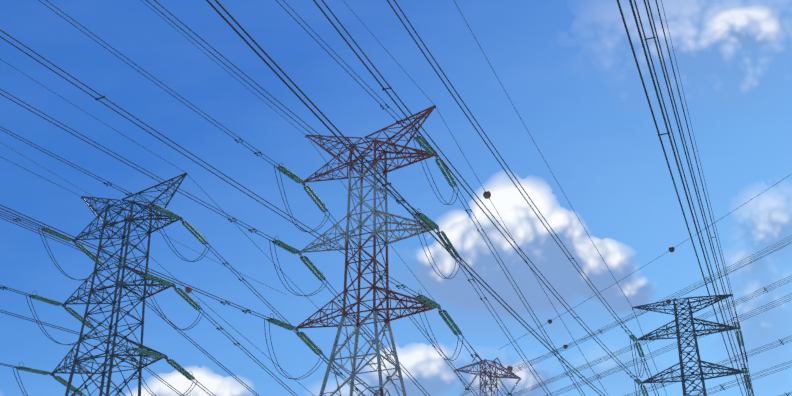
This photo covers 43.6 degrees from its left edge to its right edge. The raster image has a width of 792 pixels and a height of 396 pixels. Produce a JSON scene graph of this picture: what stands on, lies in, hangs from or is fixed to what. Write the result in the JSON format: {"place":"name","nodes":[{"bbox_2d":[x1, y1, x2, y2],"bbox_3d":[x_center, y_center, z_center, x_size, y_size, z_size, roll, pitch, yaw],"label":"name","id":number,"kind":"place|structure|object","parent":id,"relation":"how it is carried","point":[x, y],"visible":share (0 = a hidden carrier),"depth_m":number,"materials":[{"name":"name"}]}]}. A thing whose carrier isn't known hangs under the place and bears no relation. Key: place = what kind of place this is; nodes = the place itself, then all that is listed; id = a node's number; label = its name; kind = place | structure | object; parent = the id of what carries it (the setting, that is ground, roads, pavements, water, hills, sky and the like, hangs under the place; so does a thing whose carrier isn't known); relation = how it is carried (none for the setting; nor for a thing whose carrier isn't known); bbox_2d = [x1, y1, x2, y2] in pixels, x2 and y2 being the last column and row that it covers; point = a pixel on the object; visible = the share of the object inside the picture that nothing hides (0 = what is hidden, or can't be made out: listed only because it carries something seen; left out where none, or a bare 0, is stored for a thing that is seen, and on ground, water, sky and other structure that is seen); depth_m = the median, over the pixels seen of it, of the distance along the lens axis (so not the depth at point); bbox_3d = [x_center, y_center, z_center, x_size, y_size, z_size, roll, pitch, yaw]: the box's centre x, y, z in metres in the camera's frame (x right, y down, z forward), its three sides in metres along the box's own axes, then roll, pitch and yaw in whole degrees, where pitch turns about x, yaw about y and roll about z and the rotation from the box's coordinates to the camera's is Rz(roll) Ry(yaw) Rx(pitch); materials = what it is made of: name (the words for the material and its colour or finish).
{"place":"outdoors","nodes":[
{"label":"outdoors","id":0,"kind":"place"},
{"bbox_2d":[17,204,207,394],"bbox_3d":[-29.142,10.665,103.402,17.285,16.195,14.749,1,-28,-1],"label":"line insulator strings","id":1,"kind":"object","parent":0,"point":[194,305],"visible":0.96,"depth_m":103.05},
{"bbox_2d":[0,173,244,395],"bbox_3d":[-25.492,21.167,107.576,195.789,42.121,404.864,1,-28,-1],"label":"line hardware","id":2,"kind":"object","parent":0,"point":[124,283],"visible":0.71,"depth_m":101.55,"materials":[{"name":"grey metal"}]},
{"bbox_2d":[185,286,191,292],"bbox_3d":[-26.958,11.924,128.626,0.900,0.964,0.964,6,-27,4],"label":"marker ball","id":3,"kind":"object","parent":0,"point":[187,290],"visible":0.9,"depth_m":128.32,"materials":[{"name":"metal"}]},
{"bbox_2d":[0,59,401,393],"bbox_3d":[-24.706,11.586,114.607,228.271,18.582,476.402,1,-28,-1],"label":"earth wires","id":4,"kind":"object","parent":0,"point":[159,264],"visible":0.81,"depth_m":116.70,"materials":[{"name":"grey metal"}]},
{"bbox_2d":[95,96,572,390],"bbox_3d":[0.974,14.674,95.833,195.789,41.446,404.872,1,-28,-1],"label":"line hardware","id":5,"kind":"object","parent":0,"point":[355,251],"visible":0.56,"depth_m":89.53,"materials":[{"name":"grey metal"}]},
{"bbox_2d":[268,136,461,354],"bbox_3d":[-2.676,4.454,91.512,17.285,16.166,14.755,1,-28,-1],"label":"line insulator strings","id":6,"kind":"object","parent":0,"point":[307,341],"visible":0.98,"depth_m":91.71},
{"bbox_2d":[141,0,607,394],"bbox_3d":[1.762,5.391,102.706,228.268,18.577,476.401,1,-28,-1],"label":"earth wires","id":7,"kind":"object","parent":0,"point":[364,211],"visible":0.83,"depth_m":102.82,"materials":[{"name":"grey metal"}]},
{"bbox_2d":[0,142,790,367],"bbox_3d":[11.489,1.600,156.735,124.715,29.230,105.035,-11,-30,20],"label":"power line","id":8,"kind":"object","parent":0,"point":[531,331],"visible":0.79,"depth_m":162.11,"materials":[{"name":"grey metal"}]},
{"bbox_2d":[0,0,791,395],"label":"sky","id":9,"kind":"structure","parent":0,"point":[568,69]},
{"bbox_2d":[483,191,490,198],"bbox_3d":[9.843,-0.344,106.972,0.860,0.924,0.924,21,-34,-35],"label":"marker ball","id":10,"kind":"object","parent":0,"point":[487,195],"visible":0.98,"depth_m":106.67,"materials":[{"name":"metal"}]},
{"bbox_2d":[382,37,750,390],"bbox_3d":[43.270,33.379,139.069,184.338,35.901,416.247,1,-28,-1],"label":"line hardware","id":11,"kind":"object","parent":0,"point":[645,39],"visible":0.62,"depth_m":100.90,"materials":[{"name":"grey metal"}]},
{"bbox_2d":[454,0,753,394],"bbox_3d":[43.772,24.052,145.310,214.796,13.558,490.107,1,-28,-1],"label":"earth wires","id":12,"kind":"object","parent":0,"point":[570,204],"visible":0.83,"depth_m":98.44,"materials":[{"name":"grey metal"}]},
{"bbox_2d":[630,322,750,395],"bbox_3d":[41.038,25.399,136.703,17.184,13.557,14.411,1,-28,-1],"label":"line insulator strings","id":13,"kind":"object","parent":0,"point":[640,355],"visible":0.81,"depth_m":139.17},
{"label":"ground","id":14,"kind":"structure","parent":0,"visible":0},
{"bbox_2d":[50,173,185,395],"bbox_3d":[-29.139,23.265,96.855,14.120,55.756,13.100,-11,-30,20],"label":"galvanised pylon","id":15,"kind":"object","parent":14,"relation":"on","point":[121,285],"visible":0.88,"depth_m":103.73,"materials":[{"name":"metal"}]},
{"bbox_2d":[0,126,365,395],"bbox_3d":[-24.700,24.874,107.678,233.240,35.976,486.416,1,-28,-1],"label":"line conductors","id":16,"kind":"object","parent":15,"relation":"attached to","point":[133,293],"visible":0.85,"depth_m":101.75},
{"bbox_2d":[295,105,440,395],"bbox_3d":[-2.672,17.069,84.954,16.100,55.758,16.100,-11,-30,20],"label":"red white pylon","id":17,"kind":"object","parent":14,"relation":"on","point":[374,310],"visible":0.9,"depth_m":90.57,"materials":[{"name":"metal"}]},
{"bbox_2d":[0,0,584,395],"bbox_3d":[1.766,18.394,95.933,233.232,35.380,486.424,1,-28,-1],"label":"line conductors","id":18,"kind":"object","parent":17,"relation":"attached to","point":[268,202],"visible":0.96,"depth_m":76.05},
{"bbox_2d":[454,356,520,395],"bbox_3d":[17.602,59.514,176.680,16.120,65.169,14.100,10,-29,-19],"label":"red-white pylon","id":19,"kind":"object","parent":14,"relation":"on","point":[511,376],"visible":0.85,"depth_m":189.81,"materials":[{"name":"metal"}]},
{"bbox_2d":[456,373,519,392],"bbox_3d":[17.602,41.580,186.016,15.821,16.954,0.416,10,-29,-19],"label":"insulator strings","id":20,"kind":"object","parent":19,"relation":"attached to","point":[513,388],"visible":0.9,"depth_m":189.52,"materials":[{"name":"teal glass"}]},
{"bbox_2d":[462,235,791,395],"bbox_3d":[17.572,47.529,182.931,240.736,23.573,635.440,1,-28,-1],"label":"line quad bundles","id":21,"kind":"object","parent":20,"relation":"hanging from","point":[668,345],"visible":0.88,"depth_m":134.42,"materials":[{"name":"grey metal"}]},
{"bbox_2d":[455,277,789,395],"bbox_3d":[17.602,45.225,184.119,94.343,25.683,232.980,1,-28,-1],"label":"line hardware","id":22,"kind":"object","parent":21,"relation":"attached to","point":[650,340],"visible":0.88,"depth_m":128.42,"materials":[{"name":"metal"}]},
{"bbox_2d":[632,294,745,395],"bbox_3d":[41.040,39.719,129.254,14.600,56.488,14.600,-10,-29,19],"label":"galvanised pylon","id":23,"kind":"object","parent":14,"relation":"on","point":[702,378],"visible":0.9,"depth_m":139.16,"materials":[{"name":"metal"}]},
{"bbox_2d":[206,0,753,395],"bbox_3d":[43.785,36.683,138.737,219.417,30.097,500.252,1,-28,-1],"label":"line conductors","id":24,"kind":"object","parent":23,"relation":"attached to","point":[354,51],"visible":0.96,"depth_m":60.70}
]}

